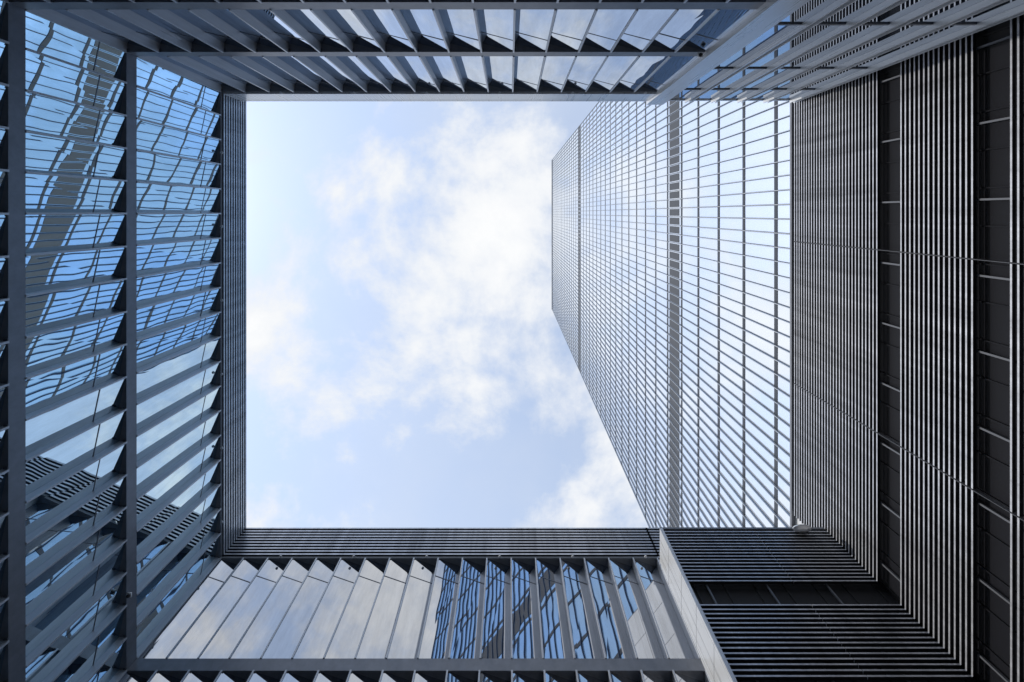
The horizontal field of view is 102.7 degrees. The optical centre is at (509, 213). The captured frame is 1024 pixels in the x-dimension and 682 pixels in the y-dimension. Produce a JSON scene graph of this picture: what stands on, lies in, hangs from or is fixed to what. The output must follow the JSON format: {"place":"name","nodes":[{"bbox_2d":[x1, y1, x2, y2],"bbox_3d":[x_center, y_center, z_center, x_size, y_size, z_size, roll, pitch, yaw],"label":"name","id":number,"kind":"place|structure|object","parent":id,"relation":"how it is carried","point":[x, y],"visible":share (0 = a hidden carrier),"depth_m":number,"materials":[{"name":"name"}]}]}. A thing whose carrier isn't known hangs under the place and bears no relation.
{"place":"outdoors","nodes":[
{"label":"outdoors","id":0,"kind":"place"},
{"bbox_2d":[0,0,245,681],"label":"building","id":1,"kind":"structure","parent":0,"point":[122,325],"depth_m":15.97,"materials":[{"name":"blue glass"}]},
{"bbox_2d":[1,0,765,100],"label":"building","id":2,"kind":"structure","parent":0,"point":[442,50],"depth_m":16.01,"materials":[{"name":"grey metal"}]},
{"bbox_2d":[119,528,710,681],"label":"building facade","id":3,"kind":"structure","parent":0,"point":[456,605],"depth_m":19.11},
{"bbox_2d":[246,101,648,527],"label":"sky","id":4,"kind":"structure","parent":0,"point":[410,363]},
{"bbox_2d":[552,101,789,527],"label":"tower","id":5,"kind":"structure","parent":0,"point":[671,265],"depth_m":46.49,"materials":[{"name":"blue glass"}]},
{"bbox_2d":[646,0,1023,104],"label":"building","id":6,"kind":"structure","parent":0,"point":[790,51],"depth_m":15.53,"materials":[{"name":"grey metal"}]},
{"label":"ground","id":7,"kind":"structure","parent":0,"visible":0},
{"bbox_2d":[660,527,977,681],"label":"louvred block","id":8,"kind":"structure","parent":7,"relation":"on","point":[781,604],"depth_m":17.10,"materials":[{"name":"black metal"}]},
{"bbox_2d":[792,524,811,532],"bbox_3d":[15.110,16.315,21.145,1.000,0.310,0.520,0,-90,0],"label":"floodlight","id":9,"kind":"object","parent":8,"relation":"attached to","point":[801,528],"visible":1,"depth_m":21.05,"materials":[{"name":"grey metal"}]},
{"bbox_2d":[790,14,1023,681],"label":"louvred wall","id":10,"kind":"structure","parent":7,"relation":"on","point":[907,333],"depth_m":16.53,"materials":[{"name":"black metal"}]},
{"bbox_3d":[-16.140,5.957,11.250,1.399,25.500,27.765,0,-90,0],"label":"court wall","id":11,"kind":"object","parent":7,"relation":"on","visible":0},
{"bbox_2d":[126,53,702,597],"bbox_3d":[-3.798,4.487,16.428,31.852,0.127,0.254,-43,-90,0],"label":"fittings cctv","id":12,"kind":"object","parent":11,"relation":"attached to","point":[128,595],"visible":1,"depth_m":16.44,"materials":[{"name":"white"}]},
{"bbox_2d":[220,92,646,557],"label":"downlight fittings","id":13,"kind":"object","parent":11,"relation":"attached to","point":[353,556],"visible":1,"depth_m":21.84,"materials":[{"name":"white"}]},
{"bbox_2d":[646,528,659,560],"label":"court wall","id":14,"kind":"structure","parent":11,"relation":"attached to","point":[655,535],"depth_m":23.22,"materials":[{"name":"grey metal"}]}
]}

